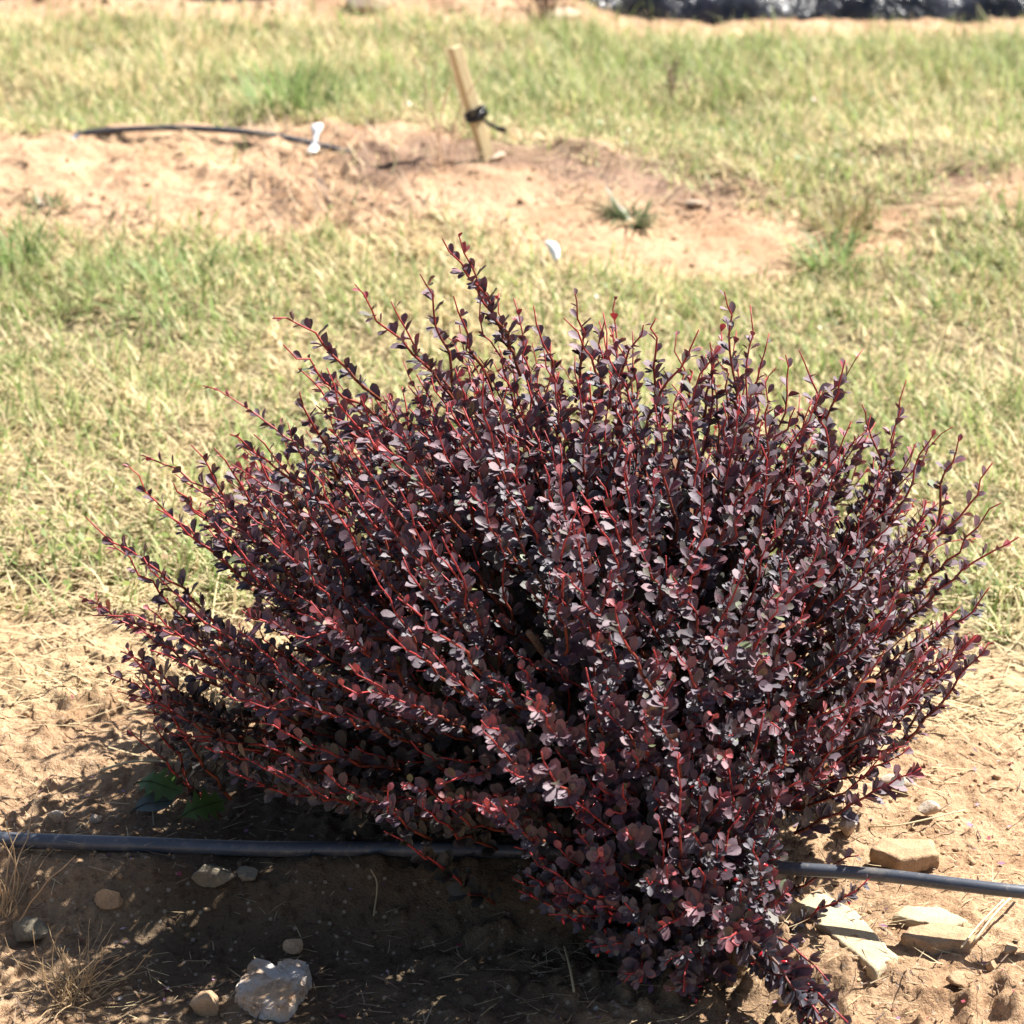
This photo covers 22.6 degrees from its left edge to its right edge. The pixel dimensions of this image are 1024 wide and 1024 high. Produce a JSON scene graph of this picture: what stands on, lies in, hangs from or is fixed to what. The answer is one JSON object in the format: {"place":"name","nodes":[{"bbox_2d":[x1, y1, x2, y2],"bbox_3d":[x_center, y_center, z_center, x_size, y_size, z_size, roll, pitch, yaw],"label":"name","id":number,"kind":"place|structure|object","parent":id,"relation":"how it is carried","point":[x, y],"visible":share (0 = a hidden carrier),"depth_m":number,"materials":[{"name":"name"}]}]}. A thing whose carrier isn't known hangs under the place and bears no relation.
{"place":"outdoors","nodes":[
{"label":"outdoors","id":0,"kind":"place"},
{"bbox_2d":[0,0,1023,1023],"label":"ground","id":1,"kind":"structure","parent":0,"point":[162,900],"depth_m":3.17,"materials":[{"name":"soil"}]},
{"bbox_2d":[13,917,50,941],"bbox_3d":[-0.522,0.451,2.791,0.044,0.027,0.036,-5,23,-11],"label":"stone","id":2,"kind":"object","parent":1,"relation":"on","point":[23,928],"visible":0.99,"depth_m":2.78,"materials":[{"name":"grey stone"}]},
{"bbox_2d":[0,798,75,921],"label":"dry weed","id":3,"kind":"object","parent":1,"relation":"on","point":[6,912],"visible":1,"depth_m":2.79,"materials":[{"name":"plant"}]},
{"bbox_2d":[0,196,83,274],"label":"grass tuft","id":4,"kind":"object","parent":1,"relation":"on","point":[6,255],"visible":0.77,"depth_m":4.86,"materials":[{"name":"green plant"}]},
{"bbox_2d":[17,184,72,216],"bbox_3d":[-0.932,-0.616,5.135,0.132,0.061,0.126,0,22,0],"label":"weed","id":5,"kind":"object","parent":1,"relation":"on","point":[35,199],"visible":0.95,"depth_m":5.15,"materials":[{"name":"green plant"}]},
{"bbox_2d":[47,810,64,822],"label":"stone","id":6,"kind":"object","parent":1,"relation":"on","point":[56,816],"visible":1,"depth_m":2.90,"materials":[{"name":"grey stone"}]},
{"bbox_2d":[0,918,152,1023],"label":"dry weed","id":7,"kind":"object","parent":1,"relation":"on","point":[69,988],"visible":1,"depth_m":2.68,"materials":[{"name":"plant"}]},
{"bbox_2d":[89,814,101,822],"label":"stone","id":8,"kind":"object","parent":1,"relation":"on","point":[96,818],"visible":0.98,"depth_m":2.91,"materials":[{"name":"grey stone"}]},
{"bbox_2d":[94,889,122,909],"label":"stone","id":9,"kind":"object","parent":1,"relation":"on","point":[107,899],"visible":1,"depth_m":2.79,"materials":[{"name":"stone"}]},
{"bbox_2d":[100,760,190,770],"bbox_3d":[-0.431,0.297,3.013,0.106,0.013,0.004,-4,23,-11],"label":"straw","id":10,"kind":"object","parent":1,"relation":"on","point":[128,762],"visible":0.83,"depth_m":3.01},
{"bbox_2d":[130,792,172,813],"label":"fallen leaf","id":11,"kind":"object","parent":1,"relation":"on","point":[147,803],"visible":1,"depth_m":2.91,"materials":[{"name":"grey plant"}]},
{"bbox_2d":[133,768,182,801],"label":"oak leaf","id":12,"kind":"object","parent":1,"relation":"on","point":[161,784],"visible":0.98,"depth_m":2.92,"materials":[{"name":"green plant"}]},
{"bbox_2d":[43,227,287,329],"bbox_3d":[-0.631,-0.433,4.662,0.468,0.107,0.518,0,22,0],"label":"grass tuft","id":13,"kind":"object","parent":1,"relation":"on","point":[209,264],"visible":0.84,"depth_m":4.70,"materials":[{"name":"green plant"}]},
{"bbox_2d":[176,787,225,820],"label":"oak leaf","id":14,"kind":"object","parent":1,"relation":"on","point":[206,803],"visible":1,"depth_m":2.86,"materials":[{"name":"green plant"}]},
{"bbox_2d":[189,990,218,1016],"bbox_3d":[-0.320,0.510,2.668,0.031,0.024,0.028,0,22,0],"label":"stone","id":15,"kind":"object","parent":1,"relation":"on","point":[202,1003],"visible":1,"depth_m":2.66,"materials":[{"name":"stone"}]},
{"bbox_2d":[69,125,351,154],"bbox_3d":[-0.145,-0.739,5.505,2.825,0.156,0.256,3,23,8],"label":"irrigation pipe","id":16,"kind":"object","parent":1,"relation":"on","point":[191,128],"visible":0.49,"depth_m":5.54,"materials":[{"name":"black plastic"}]},
{"bbox_2d":[306,123,321,152],"bbox_3d":[-0.423,-0.800,5.475,0.023,0.043,0.086,3,23,6],"label":"plant tag","id":17,"kind":"object","parent":16,"relation":"attached to","point":[316,129],"visible":1,"depth_m":5.48,"materials":[{"name":"white plastic"}]},
{"bbox_2d":[191,864,234,887],"bbox_3d":[-0.328,0.399,2.811,0.049,0.032,0.019,-3,23,-7],"label":"stone","id":18,"kind":"object","parent":1,"relation":"on","point":[208,875],"visible":1,"depth_m":2.81,"materials":[{"name":"grey stone"}]},
{"bbox_2d":[209,502,247,632],"bbox_3d":[-0.391,0.074,3.493,0.014,0.043,0.358,1,23,3],"label":"straw","id":19,"kind":"object","parent":1,"relation":"on","point":[217,585],"visible":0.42,"depth_m":3.43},
{"bbox_2d":[236,866,258,880],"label":"stone","id":20,"kind":"object","parent":1,"relation":"on","point":[246,873],"visible":1,"depth_m":2.81,"materials":[{"name":"grey stone"}]},
{"bbox_2d":[234,958,311,1022],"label":"rock","id":21,"kind":"object","parent":1,"relation":"on","point":[281,990],"visible":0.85,"depth_m":2.68,"materials":[{"name":"stone"}]},
{"bbox_2d":[282,939,302,953],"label":"stone","id":22,"kind":"object","parent":1,"relation":"on","point":[292,946],"visible":1,"depth_m":2.76,"materials":[{"name":"stone"}]},
{"bbox_2d":[207,38,387,115],"bbox_3d":[-0.499,-1.012,5.934,0.438,0.207,0.422,0,22,0],"label":"grass tuft","id":23,"kind":"object","parent":1,"relation":"on","point":[299,86],"visible":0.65,"depth_m":5.95,"materials":[{"name":"green plant"}]},
{"bbox_2d":[274,186,370,231],"bbox_3d":[-0.377,-0.602,5.098,0.240,0.074,0.246,0,22,0],"label":"dry tuft","id":24,"kind":"object","parent":1,"relation":"on","point":[338,207],"visible":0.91,"depth_m":5.12,"materials":[{"name":"beige plant"}]},
{"bbox_2d":[346,0,391,12],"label":"stone","id":25,"kind":"object","parent":1,"relation":"on","point":[359,4],"visible":0.67,"depth_m":7.14,"materials":[{"name":"beige stone"}]},
{"bbox_2d":[370,869,377,915],"bbox_3d":[-0.151,0.416,2.800,0.009,0.042,0.032,0,22,0],"label":"straw","id":26,"kind":"object","parent":1,"relation":"on","point":[376,891],"visible":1,"depth_m":2.80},
{"bbox_2d":[448,45,506,159],"bbox_3d":[-0.066,-0.851,5.386,0.079,0.272,0.055,-15,17,5],"label":"wooden stake","id":27,"kind":"object","parent":1,"relation":"on","point":[475,113],"visible":0.96,"depth_m":5.37,"materials":[{"name":"brown wood"}]},
{"bbox_2d":[491,152,504,160],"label":"stone","id":28,"kind":"object","parent":1,"relation":"on","point":[498,156],"visible":1,"depth_m":5.38,"materials":[{"name":"beige stone"}]},
{"bbox_2d":[3,695,1014,1023],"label":"fallen petals","id":29,"kind":"object","parent":1,"relation":"on","point":[517,871],"visible":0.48,"depth_m":2.78,"materials":[{"name":"plant"}]},
{"bbox_2d":[0,832,1023,898],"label":"irrigation pipe","id":30,"kind":"object","parent":1,"relation":"on","point":[197,846],"visible":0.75,"depth_m":2.84,"materials":[{"name":"black plastic"}]},
{"bbox_2d":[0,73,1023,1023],"bbox_3d":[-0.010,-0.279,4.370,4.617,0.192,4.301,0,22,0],"label":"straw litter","id":31,"kind":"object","parent":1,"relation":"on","point":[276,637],"visible":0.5,"depth_m":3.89,"materials":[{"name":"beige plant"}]},
{"bbox_2d":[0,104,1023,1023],"bbox_3d":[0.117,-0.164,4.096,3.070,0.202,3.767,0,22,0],"label":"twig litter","id":32,"kind":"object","parent":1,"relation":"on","point":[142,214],"visible":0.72,"depth_m":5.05,"materials":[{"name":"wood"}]},
{"bbox_2d":[0,0,1023,1023],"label":"pebbles","id":33,"kind":"object","parent":1,"relation":"on","point":[294,636],"visible":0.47,"depth_m":3.15,"materials":[{"name":"beige stone"}]},
{"bbox_2d":[510,0,568,25],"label":"dry weed","id":34,"kind":"object","parent":1,"relation":"on","point":[546,6],"visible":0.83,"depth_m":6.94,"materials":[{"name":"plant"}]},
{"bbox_2d":[79,232,1018,1023],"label":"barberry shrub","id":35,"kind":"object","parent":1,"relation":"on","point":[685,746],"visible":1,"depth_m":2.75,"materials":[{"name":"purple plant"}]},
{"bbox_2d":[545,241,559,260],"bbox_3d":[0.077,-0.498,4.862,0.018,0.024,0.080,-6,23,-14],"label":"paper scrap","id":36,"kind":"object","parent":1,"relation":"on","point":[554,249],"visible":1,"depth_m":4.85,"materials":[{"name":"white paper"}]},
{"bbox_2d":[550,8,581,25],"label":"stone","id":37,"kind":"object","parent":1,"relation":"on","point":[557,10],"visible":0.47,"depth_m":6.97,"materials":[{"name":"beige stone"}]},
{"bbox_2d":[563,945,574,991],"bbox_3d":[0.060,0.482,2.716,0.003,0.010,0.086,-2,23,-5],"label":"straw","id":38,"kind":"object","parent":1,"relation":"on","point":[570,969],"visible":1,"depth_m":2.70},
{"bbox_2d":[191,0,1023,25],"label":"plastic mulch","id":39,"kind":"object","parent":1,"relation":"on","point":[723,10],"visible":0.45,"depth_m":7.26,"materials":[{"name":"black plastic"}]},
{"bbox_2d":[588,185,670,232],"bbox_3d":[0.246,-0.606,5.152,0.201,0.088,0.203,0,22,0],"label":"weed","id":40,"kind":"object","parent":1,"relation":"on","point":[626,215],"visible":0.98,"depth_m":5.16,"materials":[{"name":"green plant"}]},
{"bbox_2d":[664,52,702,106],"bbox_3d":[0.415,-1.055,6.219,0.101,0.135,0.112,0,22,0],"label":"dry weed","id":41,"kind":"object","parent":1,"relation":"on","point":[672,86],"visible":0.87,"depth_m":6.21,"materials":[{"name":"plant"}]},
{"bbox_2d":[686,200,704,206],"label":"stone","id":42,"kind":"object","parent":1,"relation":"on","point":[698,203],"visible":1,"depth_m":5.28,"materials":[{"name":"beige stone"}]},
{"bbox_2d":[777,995,789,1006],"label":"stone","id":43,"kind":"object","parent":1,"relation":"on","point":[779,1001],"visible":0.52,"depth_m":2.67,"materials":[{"name":"stone"}]},
{"bbox_2d":[741,203,898,275],"bbox_3d":[0.607,-0.533,5.005,0.320,0.115,0.250,0,22,0],"label":"grass tuft","id":44,"kind":"object","parent":1,"relation":"on","point":[810,260],"visible":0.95,"depth_m":5.03,"materials":[{"name":"green plant"}]},
{"bbox_2d":[785,170,907,237],"bbox_3d":[0.668,-0.628,5.166,0.281,0.126,0.292,0,22,0],"label":"dry tuft","id":45,"kind":"object","parent":1,"relation":"on","point":[845,210],"visible":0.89,"depth_m":5.19,"materials":[{"name":"beige plant"}]},
{"bbox_2d":[797,890,897,980],"bbox_3d":[0.364,0.460,2.766,0.056,0.027,0.167,-12,25,-27],"label":"flat stone","id":46,"kind":"object","parent":1,"relation":"on","point":[838,925],"visible":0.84,"depth_m":2.75,"materials":[{"name":"stone"}]},
{"bbox_2d":[839,820,856,835],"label":"stone","id":47,"kind":"object","parent":1,"relation":"on","point":[847,828],"visible":0.94,"depth_m":2.96,"materials":[{"name":"stone"}]},
{"bbox_2d":[880,774,915,790],"bbox_3d":[0.461,0.324,3.057,0.043,0.020,0.022,4,23,9],"label":"stone","id":48,"kind":"object","parent":1,"relation":"on","point":[886,778],"visible":0.39,"depth_m":3.05,"materials":[{"name":"beige stone"}]},
{"bbox_2d":[869,838,938,872],"bbox_3d":[0.444,0.390,2.900,0.077,0.022,0.051,0,22,0],"label":"flat stone","id":49,"kind":"object","parent":1,"relation":"on","point":[914,855],"visible":0.97,"depth_m":2.89,"materials":[{"name":"stone"}]},
{"bbox_2d":[869,809,965,827],"bbox_3d":[0.476,0.361,2.984,0.119,0.014,0.024,-5,23,-11],"label":"straw","id":50,"kind":"object","parent":1,"relation":"on","point":[919,820],"visible":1,"depth_m":2.98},
{"bbox_2d":[917,800,940,815],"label":"stone","id":51,"kind":"object","parent":1,"relation":"on","point":[927,807],"visible":1,"depth_m":2.99,"materials":[{"name":"beige stone"}]},
{"bbox_2d":[892,906,967,926],"bbox_3d":[0.456,0.444,2.784,0.078,0.016,0.041,10,24,22],"label":"flat stone","id":52,"kind":"object","parent":1,"relation":"on","point":[927,915],"visible":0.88,"depth_m":2.78,"materials":[{"name":"stone"}]},
{"bbox_2d":[901,923,975,955],"bbox_3d":[0.457,0.467,2.749,0.082,0.036,0.044,0,22,0],"label":"flat stone","id":53,"kind":"object","parent":1,"relation":"on","point":[943,937],"visible":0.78,"depth_m":2.74,"materials":[{"name":"stone"}]},
{"bbox_2d":[946,970,967,987],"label":"stone","id":54,"kind":"object","parent":1,"relation":"on","point":[957,978],"visible":1,"depth_m":2.67,"materials":[{"name":"stone"}]},
{"bbox_2d":[962,923,972,928],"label":"stone","id":55,"kind":"object","parent":1,"relation":"on","point":[967,925],"visible":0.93,"depth_m":2.77,"materials":[{"name":"stone"}]},
{"bbox_2d":[960,899,1003,947],"bbox_3d":[0.505,0.442,2.754,0.005,0.006,0.108,14,26,31],"label":"straw","id":56,"kind":"object","parent":1,"relation":"on","point":[982,921],"visible":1,"depth_m":2.75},
{"bbox_2d":[985,960,996,970],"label":"stone","id":57,"kind":"object","parent":1,"relation":"on","point":[991,965],"visible":1,"depth_m":2.71,"materials":[{"name":"stone"}]},
{"bbox_2d":[972,898,1012,942],"bbox_3d":[0.529,0.432,2.772,0.005,0.017,0.128,15,27,32],"label":"straw","id":58,"kind":"object","parent":1,"relation":"on","point":[990,919],"visible":0.78,"depth_m":2.75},
{"bbox_2d":[1003,943,1017,955],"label":"stone","id":59,"kind":"object","parent":1,"relation":"on","point":[1010,948],"visible":1,"depth_m":2.72,"materials":[{"name":"stone"}]},
{"bbox_2d":[0,0,1023,647],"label":"grass","id":60,"kind":"structure","parent":0,"point":[734,66],"depth_m":4.87,"materials":[{"name":"green plant"}]}
]}

